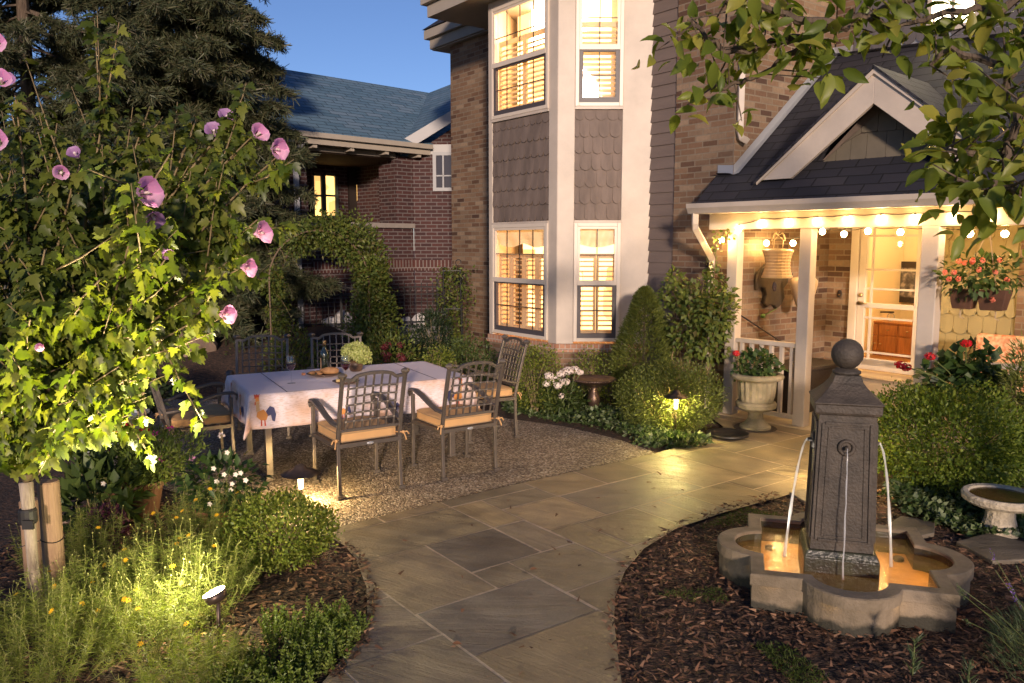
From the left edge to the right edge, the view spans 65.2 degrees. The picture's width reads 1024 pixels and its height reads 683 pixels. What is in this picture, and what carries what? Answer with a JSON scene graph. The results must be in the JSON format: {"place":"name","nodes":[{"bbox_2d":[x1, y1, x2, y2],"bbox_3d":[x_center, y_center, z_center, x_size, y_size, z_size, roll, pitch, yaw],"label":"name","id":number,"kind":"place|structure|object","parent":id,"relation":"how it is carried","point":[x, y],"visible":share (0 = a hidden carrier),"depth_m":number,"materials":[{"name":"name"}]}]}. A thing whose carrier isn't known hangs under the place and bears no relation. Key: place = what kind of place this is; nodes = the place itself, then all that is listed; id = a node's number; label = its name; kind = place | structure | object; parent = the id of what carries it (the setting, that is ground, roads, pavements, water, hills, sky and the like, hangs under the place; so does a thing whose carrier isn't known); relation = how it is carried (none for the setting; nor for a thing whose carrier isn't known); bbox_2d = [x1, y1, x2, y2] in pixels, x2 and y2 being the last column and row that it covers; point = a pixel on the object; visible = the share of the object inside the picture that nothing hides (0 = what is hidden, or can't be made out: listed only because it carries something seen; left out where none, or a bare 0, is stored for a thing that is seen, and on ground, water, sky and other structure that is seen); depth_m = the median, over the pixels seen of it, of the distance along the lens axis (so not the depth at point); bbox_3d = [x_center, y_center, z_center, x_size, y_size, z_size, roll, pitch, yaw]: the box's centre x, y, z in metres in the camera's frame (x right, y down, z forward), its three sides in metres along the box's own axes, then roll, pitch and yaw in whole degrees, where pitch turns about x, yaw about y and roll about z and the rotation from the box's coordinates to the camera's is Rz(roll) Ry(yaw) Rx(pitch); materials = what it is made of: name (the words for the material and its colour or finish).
{"place":"outdoors","nodes":[
{"label":"outdoors","id":0,"kind":"place"},
{"bbox_2d":[0,0,450,177],"label":"sky","id":1,"kind":"structure","parent":0,"point":[380,42],"materials":[{"name":"blue"}]},
{"bbox_2d":[74,399,653,535],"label":"gravel patio","id":2,"kind":"structure","parent":0,"point":[535,451],"depth_m":7.02,"materials":[{"name":"beige gravel"}]},
{"bbox_2d":[138,368,177,418],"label":"garden bush","id":3,"kind":"object","parent":2,"relation":"on","point":[164,388],"visible":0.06,"depth_m":8.08,"materials":[{"name":"green plant"}]},
{"bbox_2d":[149,378,238,480],"bbox_3d":[-2.715,0.601,6.710,0.694,0.966,0.639,-4,8,-30],"label":"patio chair","id":4,"kind":"object","parent":2,"relation":"on","point":[220,414],"visible":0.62,"depth_m":6.61,"materials":[{"name":"grey metal"}]},
{"bbox_2d":[226,334,291,441],"bbox_3d":[-2.514,0.441,8.024,0.639,0.966,0.695,-2,7,-13],"label":"patio chair","id":5,"kind":"object","parent":2,"relation":"on","point":[231,372],"visible":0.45,"depth_m":8.22,"materials":[{"name":"grey metal"}]},
{"bbox_2d":[257,322,326,371],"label":"garden bush","id":6,"kind":"object","parent":2,"relation":"on","point":[306,364],"visible":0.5,"depth_m":10.42,"materials":[{"name":"green plant"}]},
{"bbox_2d":[281,464,319,498],"bbox_3d":[-1.547,1.047,5.860,0.280,0.308,0.280,0,7,0],"label":"path light","id":7,"kind":"object","parent":2,"relation":"on","point":[300,472],"visible":1,"depth_m":5.80,"materials":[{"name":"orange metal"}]},
{"bbox_2d":[307,332,363,436],"bbox_3d":[-1.794,0.417,8.222,0.639,0.966,0.695,-2,7,-13],"label":"patio chair","id":8,"kind":"object","parent":2,"relation":"on","point":[312,335],"visible":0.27,"depth_m":8.42,"materials":[{"name":"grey metal"}]},
{"bbox_2d":[245,413,456,480],"bbox_3d":[-1.460,0.668,7.183,1.840,0.717,1.060,-4,8,-28],"label":"dining table","id":9,"kind":"object","parent":2,"relation":"on","point":[268,444],"visible":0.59,"depth_m":6.44,"materials":[{"name":"brown wood"}]},
{"bbox_2d":[221,361,479,439],"bbox_3d":[-1.458,0.470,7.155,2.036,0.342,1.244,-4,8,-28],"label":"tablecloth","id":10,"kind":"object","parent":9,"relation":"on","point":[267,400],"visible":0.7,"depth_m":6.69,"materials":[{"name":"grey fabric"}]},
{"bbox_2d":[340,340,372,371],"bbox_3d":[-1.437,0.129,7.382,0.316,0.286,0.305,0,7,0],"label":"hydrangea bunch","id":11,"kind":"object","parent":10,"relation":"on","point":[357,353],"visible":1,"depth_m":7.31,"materials":[{"name":"green plant"}]},
{"bbox_2d":[308,367,409,499],"bbox_3d":[-1.185,0.660,6.222,0.639,0.966,0.694,-5,8,-33],"label":"patio chair","id":12,"kind":"object","parent":2,"relation":"on","point":[354,431],"visible":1,"depth_m":6.07,"materials":[{"name":"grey metal"}]},
{"bbox_2d":[364,318,428,364],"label":"garden bush","id":13,"kind":"object","parent":2,"relation":"on","point":[392,347],"visible":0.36,"depth_m":10.29,"materials":[{"name":"green plant"}]},
{"bbox_2d":[380,342,406,362],"bbox_3d":[-1.450,0.134,9.777,0.351,0.268,0.283,0,7,0],"label":"red sedum","id":14,"kind":"object","parent":13,"relation":"attached to","point":[384,347],"visible":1,"depth_m":9.79,"materials":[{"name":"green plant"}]},
{"bbox_2d":[422,344,455,367],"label":"boxwood","id":15,"kind":"object","parent":2,"relation":"on","point":[448,354],"visible":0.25,"depth_m":9.47,"materials":[{"name":"green plant"}]},
{"bbox_2d":[408,358,506,480],"bbox_3d":[-0.455,0.602,6.699,0.639,0.966,0.694,-5,8,-34],"label":"patio chair","id":16,"kind":"object","parent":2,"relation":"on","point":[445,417],"visible":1,"depth_m":6.54,"materials":[{"name":"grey metal"}]},
{"bbox_2d":[445,334,529,443],"bbox_3d":[-0.243,0.449,7.960,0.695,0.966,0.639,-3,8,-26],"label":"patio chair","id":17,"kind":"object","parent":2,"relation":"on","point":[506,393],"visible":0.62,"depth_m":7.86,"materials":[{"name":"grey metal"}]},
{"bbox_2d":[0,270,1023,682],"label":"ground","id":18,"kind":"structure","parent":0,"point":[8,500],"depth_m":4.15,"materials":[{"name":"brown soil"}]},
{"bbox_2d":[19,497,43,587],"bbox_3d":[-2.680,1.123,4.468,0.100,0.493,0.100,0,7,0],"label":"tree stake","id":19,"kind":"object","parent":18,"relation":"on","point":[38,543],"visible":0.29,"depth_m":4.44,"materials":[{"name":"brown wood"}]},
{"bbox_2d":[15,478,66,606],"bbox_3d":[-2.479,1.065,4.195,0.234,0.674,0.112,-3,8,-23],"label":"tree stake","id":20,"kind":"object","parent":18,"relation":"on","point":[50,519],"visible":0.87,"depth_m":4.17,"materials":[{"name":"brown wood"}]},
{"bbox_2d":[18,507,37,529],"bbox_3d":[-2.436,0.887,4.030,0.098,0.090,0.097,0,7,0],"label":"rubber tie","id":21,"kind":"object","parent":20,"relation":"attached to","point":[27,519],"visible":0.94,"depth_m":4.00,"materials":[{"name":"black rubber"}]},
{"bbox_2d":[0,0,132,291],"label":"spruce tree","id":22,"kind":"object","parent":18,"relation":"on","point":[22,28],"visible":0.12,"depth_m":13.71,"materials":[{"name":"green plant"}]},
{"bbox_2d":[7,0,132,182],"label":"spruce tree","id":23,"kind":"object","parent":18,"relation":"on","point":[75,70],"visible":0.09,"depth_m":13.95,"materials":[{"name":"green plant"}]},
{"bbox_2d":[0,566,150,682],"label":"tickseed plant","id":24,"kind":"object","parent":18,"relation":"on","point":[55,629],"visible":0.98,"depth_m":3.56,"materials":[{"name":"green plant"}]},
{"bbox_2d":[6,491,148,579],"bbox_3d":[-2.557,1.124,4.722,0.804,0.437,0.653,0,7,0],"label":"tickseed plant","id":25,"kind":"object","parent":18,"relation":"on","point":[81,543],"visible":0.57,"depth_m":4.70,"materials":[{"name":"green plant"}]},
{"bbox_2d":[5,532,160,646],"bbox_3d":[-2.119,1.195,4.001,0.719,0.463,0.658,0,7,0],"label":"tickseed plant","id":26,"kind":"object","parent":18,"relation":"on","point":[121,568],"visible":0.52,"depth_m":3.99,"materials":[{"name":"green plant"}]},
{"bbox_2d":[37,445,156,533],"bbox_3d":[-2.764,0.982,5.364,0.736,0.694,0.713,0,7,0],"label":"broad leaf plant","id":27,"kind":"object","parent":18,"relation":"on","point":[84,472],"visible":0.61,"depth_m":5.26,"materials":[{"name":"green plant"}]},
{"bbox_2d":[80,501,132,552],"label":"purple foliage plant","id":28,"kind":"object","parent":18,"relation":"on","point":[117,510],"visible":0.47,"depth_m":5.01,"materials":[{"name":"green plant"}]},
{"bbox_2d":[122,473,165,517],"bbox_3d":[-2.622,1.098,5.674,0.330,0.250,0.330,0,7,0],"label":"flower pot","id":29,"kind":"object","parent":18,"relation":"on","point":[150,506],"visible":0.27,"depth_m":5.60,"materials":[{"name":"orange ceramic"}]},
{"bbox_2d":[88,415,225,493],"bbox_3d":[-2.554,0.826,5.613,0.828,0.550,0.902,-5,9,-36],"label":"potted cuphea","id":30,"kind":"object","parent":29,"relation":"in","point":[163,448],"visible":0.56,"depth_m":5.58,"materials":[{"name":"green plant"}]},
{"bbox_2d":[79,569,214,664],"bbox_3d":[-1.706,1.286,3.813,0.586,0.340,0.518,2,7,16],"label":"tickseed plant","id":31,"kind":"object","parent":18,"relation":"on","point":[176,618],"visible":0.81,"depth_m":3.76,"materials":[{"name":"green plant"}]},
{"bbox_2d":[0,13,300,619],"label":"hibiscus tree","id":32,"kind":"object","parent":18,"relation":"on","point":[88,344],"visible":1,"depth_m":3.73,"materials":[{"name":"green plant"}]},
{"bbox_2d":[78,517,264,631],"bbox_3d":[-1.775,1.169,4.196,0.948,0.480,0.809,0,7,0],"label":"tickseed plant","id":33,"kind":"object","parent":18,"relation":"on","point":[203,578],"visible":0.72,"depth_m":4.20,"materials":[{"name":"green plant"}]},
{"bbox_2d":[110,614,265,682],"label":"tickseed plant","id":34,"kind":"object","parent":18,"relation":"on","point":[202,673],"visible":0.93,"depth_m":3.46,"materials":[{"name":"green plant"}]},
{"bbox_2d":[46,0,344,352],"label":"spruce tree","id":35,"kind":"object","parent":18,"relation":"on","point":[200,57],"visible":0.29,"depth_m":11.94,"materials":[{"name":"green plant"}]},
{"bbox_2d":[143,468,271,566],"bbox_3d":[-1.860,1.039,4.940,0.770,0.548,0.678,5,9,35],"label":"tickseed plant","id":36,"kind":"object","parent":18,"relation":"on","point":[184,511],"visible":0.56,"depth_m":4.87,"materials":[{"name":"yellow plant"}]},
{"bbox_2d":[203,586,226,644],"bbox_3d":[-1.400,1.306,3.786,0.109,0.295,0.110,0,7,0],"label":"garden spotlight","id":37,"kind":"object","parent":18,"relation":"on","point":[217,595],"visible":0.94,"depth_m":3.76,"materials":[{"name":"black metal"}]},
{"bbox_2d":[195,499,238,541],"bbox_3d":[-1.896,1.174,5.179,0.286,0.220,0.286,0,7,0],"label":"flower pot","id":38,"kind":"object","parent":18,"relation":"on","point":[222,500],"visible":0.12,"depth_m":5.08,"materials":[{"name":"ceramic"}]},
{"bbox_2d":[101,446,273,523],"bbox_3d":[-2.041,0.934,5.159,1.010,0.586,0.556,0,7,0],"label":"potted vinca","id":39,"kind":"object","parent":38,"relation":"in","point":[212,462],"visible":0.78,"depth_m":5.08,"materials":[{"name":"green plant"}]},
{"bbox_2d":[62,47,452,328],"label":"neighbour house","id":40,"kind":"structure","parent":18,"relation":"on","point":[384,152],"depth_m":16.67,"materials":[{"name":"red brick"}]},
{"bbox_2d":[310,172,324,217],"bbox_3d":[-4.279,-3.207,17.613,0.310,1.002,0.049,-7,10,-43],"label":"window","id":41,"kind":"structure","parent":40,"relation":"in","point":[316,179],"depth_m":17.63,"materials":[{"name":"yellow glass"}]},
{"bbox_2d":[322,172,338,218],"bbox_3d":[-4.048,-3.246,17.831,0.380,1.010,0.049,-7,10,-43],"label":"window","id":42,"kind":"structure","parent":40,"relation":"in","point":[330,191],"depth_m":17.85,"materials":[{"name":"grey"}]},
{"bbox_2d":[347,167,356,221],"bbox_3d":[-3.589,-3.158,18.286,0.336,1.934,0.049,-7,10,-43],"label":"door","id":43,"kind":"structure","parent":40,"relation":"in","point":[351,171],"depth_m":18.18,"materials":[{"name":"black"}]},
{"bbox_2d":[433,152,450,190],"bbox_3d":[-1.393,-3.529,16.615,0.503,0.797,0.039,0,7,3],"label":"window","id":44,"kind":"structure","parent":40,"relation":"in","point":[441,160],"depth_m":16.62,"materials":[{"name":"grey"}]},
{"bbox_2d":[201,633,321,682],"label":"thyme plant","id":45,"kind":"object","parent":18,"relation":"on","point":[287,668],"visible":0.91,"depth_m":3.47,"materials":[{"name":"green plant"}]},
{"bbox_2d":[211,485,344,576],"bbox_3d":[-1.382,1.106,4.785,0.760,0.468,0.749,0,7,0],"label":"boxwood","id":46,"kind":"object","parent":18,"relation":"on","point":[304,507],"visible":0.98,"depth_m":4.66,"materials":[{"name":"green plant"}]},
{"bbox_2d":[255,603,301,652],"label":"thyme plant","id":47,"kind":"object","parent":18,"relation":"on","point":[284,624],"visible":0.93,"depth_m":3.87,"materials":[{"name":"green plant"}]},
{"bbox_2d":[148,326,411,399],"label":"mulch bank","id":48,"kind":"structure","parent":18,"relation":"on","point":[217,365],"depth_m":10.91,"materials":[{"name":"plant"}]},
{"bbox_2d":[179,328,217,356],"bbox_3d":[-4.577,0.234,11.319,0.722,0.909,0.706,6,9,42],"label":"boulder","id":49,"kind":"object","parent":48,"relation":"on","point":[210,346],"visible":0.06,"depth_m":11.17,"materials":[{"name":"grey stone"}]},
{"bbox_2d":[284,595,373,674],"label":"thyme plant","id":50,"kind":"object","parent":18,"relation":"on","point":[324,639],"visible":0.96,"depth_m":3.77,"materials":[{"name":"green plant"}]},
{"bbox_2d":[259,205,404,364],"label":"garden arch","id":51,"kind":"structure","parent":18,"relation":"on","point":[371,298],"depth_m":11.05,"materials":[{"name":"green plant"}]},
{"bbox_2d":[335,324,452,343],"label":"stone kerb","id":52,"kind":"structure","parent":18,"relation":"on","point":[411,328],"depth_m":15.29,"materials":[{"name":"grey stone"}]},
{"bbox_2d":[4,279,450,327],"bbox_3d":[-6.482,-0.423,13.963,11.450,1.190,0.040,-2,7,-17],"label":"iron fence","id":53,"kind":"object","parent":52,"relation":"on","point":[398,294],"visible":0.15,"depth_m":15.19,"materials":[{"name":"black metal"}]},
{"bbox_2d":[392,321,442,362],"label":"garden bush","id":54,"kind":"object","parent":18,"relation":"on","point":[412,337],"visible":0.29,"depth_m":11.57,"materials":[{"name":"green plant"}]},
{"bbox_2d":[413,300,453,367],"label":"evergreen shrub","id":55,"kind":"object","parent":18,"relation":"on","point":[433,316],"visible":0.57,"depth_m":11.50,"materials":[{"name":"green plant"}]},
{"bbox_2d":[422,259,478,363],"bbox_3d":[-0.970,-0.448,12.646,0.939,1.702,1.006,-6,9,-41],"label":"vine obelisk","id":56,"kind":"object","parent":18,"relation":"on","point":[447,276],"visible":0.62,"depth_m":12.54,"materials":[{"name":"green plant"}]},
{"bbox_2d":[433,332,506,381],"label":"boxwood","id":57,"kind":"object","parent":18,"relation":"on","point":[472,357],"visible":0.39,"depth_m":9.95,"materials":[{"name":"green plant"}]},
{"bbox_2d":[506,342,563,414],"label":"boxwood","id":58,"kind":"object","parent":18,"relation":"on","point":[531,391],"visible":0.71,"depth_m":8.90,"materials":[{"name":"green plant"}]},
{"bbox_2d":[532,366,590,416],"bbox_3d":[0.547,0.579,8.871,0.654,0.643,0.573,5,8,33],"label":"white phlox","id":59,"kind":"object","parent":18,"relation":"on","point":[558,385],"visible":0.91,"depth_m":8.78,"materials":[{"name":"green plant"}]},
{"bbox_2d":[501,387,672,444],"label":"ground cover","id":60,"kind":"object","parent":18,"relation":"on","point":[608,412],"visible":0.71,"depth_m":8.52,"materials":[{"name":"green plant"}]},
{"bbox_2d":[562,344,623,404],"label":"boxwood","id":61,"kind":"object","parent":18,"relation":"on","point":[606,371],"visible":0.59,"depth_m":9.41,"materials":[{"name":"green plant"}]},
{"bbox_2d":[571,374,616,417],"bbox_3d":[0.911,0.616,8.903,0.504,0.428,0.505,0,7,0],"label":"bronze birdbath","id":62,"kind":"object","parent":18,"relation":"on","point":[593,382],"visible":0.91,"depth_m":8.86,"materials":[{"name":"brown metal"}]},
{"bbox_2d":[606,285,676,411],"bbox_3d":[1.497,0.071,9.163,0.838,1.448,0.852,0,7,0],"label":"dwarf conifer","id":63,"kind":"object","parent":18,"relation":"on","point":[647,294],"visible":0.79,"depth_m":9.02,"materials":[{"name":"green plant"}]},
{"bbox_2d":[610,357,729,431],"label":"fluffy bush","id":64,"kind":"object","parent":18,"relation":"on","point":[661,371],"visible":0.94,"depth_m":7.95,"materials":[{"name":"green plant"}]},
{"bbox_2d":[632,427,714,449],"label":"variegated plant","id":65,"kind":"object","parent":18,"relation":"on","point":[674,438],"visible":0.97,"depth_m":7.52,"materials":[{"name":"green plant"}]},
{"bbox_2d":[664,390,687,429],"bbox_3d":[1.585,0.717,7.743,0.230,0.508,0.230,0,7,0],"label":"path light","id":66,"kind":"object","parent":18,"relation":"on","point":[675,395],"visible":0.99,"depth_m":7.69,"materials":[{"name":"black metal"}]},
{"bbox_2d":[655,228,741,410],"bbox_3d":[2.049,-0.197,8.797,0.566,2.076,1.098,-5,9,-38],"label":"climbing shrub","id":67,"kind":"object","parent":18,"relation":"on","point":[713,312],"visible":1,"depth_m":8.64,"materials":[{"name":"green plant"}]},
{"bbox_2d":[658,506,782,604],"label":"creeping grass","id":68,"kind":"structure","parent":18,"relation":"on","point":[717,523],"depth_m":4.88,"materials":[{"name":"green plant"}]},
{"bbox_2d":[420,0,1023,458],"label":"brick house","id":69,"kind":"structure","parent":18,"relation":"on","point":[590,194],"depth_m":9.62,"materials":[{"name":"brown brick"}]},
{"bbox_2d":[490,0,611,119],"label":"window","id":70,"kind":"structure","parent":69,"relation":"in","point":[532,60],"depth_m":10.26,"materials":[{"name":"white plastic"}]},
{"bbox_2d":[491,223,613,339],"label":"window","id":71,"kind":"structure","parent":69,"relation":"in","point":[534,280],"depth_m":10.61,"materials":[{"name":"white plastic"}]},
{"bbox_2d":[543,223,620,341],"bbox_3d":[1.052,-0.727,10.325,1.277,1.773,0.826,0,7,0],"label":"window","id":72,"kind":"structure","parent":69,"relation":"in","point":[597,235],"depth_m":9.95,"materials":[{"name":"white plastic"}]},
{"bbox_2d":[544,0,624,105],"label":"window","id":73,"kind":"structure","parent":69,"relation":"in","point":[599,48],"depth_m":9.64,"materials":[{"name":"white plastic"}]},
{"bbox_2d":[754,264,788,317],"bbox_3d":[3.036,-0.614,9.328,0.628,0.672,0.070,-5,9,-37],"label":"wall plaque","id":74,"kind":"object","parent":69,"relation":"attached to","point":[773,292],"depth_m":9.29,"materials":[{"name":"brown ceramic"}]},
{"bbox_2d":[761,230,793,277],"bbox_3d":[2.940,-0.971,8.848,0.336,0.528,0.336,0,7,0],"label":"paper lantern","id":75,"kind":"object","parent":69,"relation":"hanging from","point":[777,262],"visible":1,"depth_m":8.74,"materials":[{"name":"beige paper"}]},
{"bbox_2d":[754,358,837,413],"bbox_3d":[3.302,0.502,9.192,1.040,0.515,0.520,-5,9,-37],"label":"storage bench","id":76,"kind":"object","parent":69,"relation":"on","point":[821,370],"visible":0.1,"depth_m":8.96,"materials":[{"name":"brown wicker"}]},
{"bbox_2d":[790,277,817,306],"bbox_3d":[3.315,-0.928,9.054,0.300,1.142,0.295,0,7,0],"label":"wall sconce","id":77,"kind":"object","parent":69,"relation":"hanging from","point":[794,285],"visible":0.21,"depth_m":9.04,"materials":[{"name":"beige"}]},
{"bbox_2d":[736,211,970,231],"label":"string lights","id":78,"kind":"object","parent":69,"relation":"attached to","point":[914,218],"visible":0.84,"depth_m":7.68,"materials":[{"name":"white glass"}]},
{"bbox_2d":[720,227,1008,245],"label":"string lights","id":79,"kind":"object","parent":69,"relation":"attached to","point":[900,232],"visible":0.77,"depth_m":8.16,"materials":[{"name":"white glass"}]},
{"bbox_2d":[856,227,922,374],"bbox_3d":[4.436,-0.631,9.416,0.115,2.000,0.770,-5,9,-37],"label":"storm door","id":80,"kind":"structure","parent":69,"relation":"in","point":[868,363],"depth_m":9.58,"materials":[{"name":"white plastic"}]},
{"bbox_2d":[872,320,912,358],"bbox_3d":[5.435,-0.034,11.055,0.491,0.477,1.127,-5,9,-37],"label":"cabinet","id":81,"kind":"object","parent":69,"relation":"on","point":[894,337],"visible":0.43,"depth_m":10.98,"materials":[{"name":"orange wood"}]},
{"bbox_2d":[899,261,915,302],"bbox_3d":[5.605,-0.854,11.484,0.028,0.589,0.619,-5,9,-37],"label":"framed picture","id":82,"kind":"object","parent":69,"relation":"attached to","point":[907,279],"visible":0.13,"depth_m":11.41,"materials":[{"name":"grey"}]},
{"bbox_2d":[926,0,978,29],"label":"window","id":83,"kind":"structure","parent":69,"relation":"in","point":[967,3],"depth_m":8.53,"materials":[{"name":"white plastic"}]},
{"bbox_2d":[932,236,1023,320],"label":"hanging planter","id":84,"kind":"object","parent":69,"relation":"hanging from","point":[986,293],"visible":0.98,"depth_m":6.86,"materials":[{"name":"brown wood"}]},
{"bbox_2d":[958,333,1023,429],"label":"porch armchair","id":85,"kind":"object","parent":69,"relation":"on","point":[998,340],"visible":0.12,"depth_m":7.97,"materials":[{"name":"fabric"}]},
{"bbox_2d":[752,641,828,682],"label":"ground cover plant","id":86,"kind":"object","parent":18,"relation":"on","point":[793,665],"depth_m":3.60,"materials":[{"name":"green plant"}]},
{"bbox_2d":[631,0,1023,261],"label":"overhanging tree","id":87,"kind":"object","parent":18,"relation":"on","point":[946,172],"visible":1,"depth_m":2.78,"materials":[{"name":"green plant"}]},
{"bbox_2d":[717,339,973,637],"bbox_3d":[1.845,0.672,4.439,1.305,1.395,1.305,0,7,0],"label":"fountain","id":88,"kind":"object","parent":18,"relation":"on","point":[834,557],"visible":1,"depth_m":4.26,"materials":[{"name":"stone"}]},
{"bbox_2d":[891,516,934,538],"bbox_3d":[2.646,1.253,5.306,0.274,0.030,0.508,7,10,43],"label":"stepping stone","id":89,"kind":"object","parent":18,"relation":"on","point":[926,529],"visible":0.49,"depth_m":5.38,"materials":[{"name":"grey stone"}]},
{"bbox_2d":[903,632,925,675],"bbox_3d":[1.776,1.379,3.534,0.094,0.210,0.087,3,8,23],"label":"plant sprout","id":90,"kind":"object","parent":18,"relation":"on","point":[915,668],"visible":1,"depth_m":3.53,"materials":[{"name":"green plant"}]},
{"bbox_2d":[871,375,1023,499],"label":"green shrub","id":91,"kind":"object","parent":18,"relation":"on","point":[970,464],"visible":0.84,"depth_m":5.79,"materials":[{"name":"green plant"}]},
{"bbox_2d":[877,473,1023,537],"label":"ground cover","id":92,"kind":"object","parent":18,"relation":"on","point":[969,523],"visible":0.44,"depth_m":5.57,"materials":[{"name":"green plant"}]},
{"bbox_2d":[894,335,1023,419],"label":"geranium","id":93,"kind":"object","parent":18,"relation":"on","point":[950,366],"visible":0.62,"depth_m":6.72,"materials":[{"name":"green plant"}]},
{"bbox_2d":[958,652,978,682],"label":"plant sprout","id":94,"kind":"object","parent":18,"relation":"on","point":[970,666],"visible":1,"depth_m":3.41,"materials":[{"name":"green plant"}]},
{"bbox_2d":[956,548,1023,681],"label":"lavender plant","id":95,"kind":"object","parent":18,"relation":"on","point":[1015,637],"visible":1,"depth_m":3.58,"materials":[{"name":"green plant"}]},
{"bbox_2d":[956,533,1023,564],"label":"stepping stone","id":96,"kind":"object","parent":18,"relation":"on","point":[1004,550],"visible":1,"depth_m":4.96,"materials":[{"name":"grey stone"}]},
{"bbox_2d":[961,483,1023,538],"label":"stone birdbath","id":97,"kind":"object","parent":18,"relation":"on","point":[1002,505],"visible":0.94,"depth_m":5.21,"materials":[{"name":"grey stone"}]},
{"bbox_2d":[990,329,1023,479],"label":"dark conifer","id":98,"kind":"object","parent":18,"relation":"on","point":[1014,377],"visible":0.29,"depth_m":6.28,"materials":[{"name":"green plant"}]},
{"bbox_2d":[322,414,889,682],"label":"path","id":99,"kind":"structure","parent":0,"point":[428,594],"depth_m":4.83,"materials":[{"name":"grey stone"}]},
{"bbox_2d":[706,428,748,439],"bbox_3d":[2.121,0.913,7.868,0.410,0.040,0.410,0,7,0],"label":"drip dish","id":100,"kind":"object","parent":99,"relation":"on","point":[728,434],"visible":0.94,"depth_m":7.88,"materials":[{"name":"black plastic"}]},
{"bbox_2d":[730,370,784,432],"bbox_3d":[2.500,0.607,8.193,0.534,0.576,0.534,0,7,0],"label":"stone urn","id":101,"kind":"object","parent":99,"relation":"on","point":[756,396],"visible":0.93,"depth_m":8.04,"materials":[{"name":"grey stone"}]},
{"bbox_2d":[730,346,788,382],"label":"potted geranium","id":102,"kind":"object","parent":101,"relation":"in","point":[755,355],"visible":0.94,"depth_m":8.08,"materials":[{"name":"green plant"}]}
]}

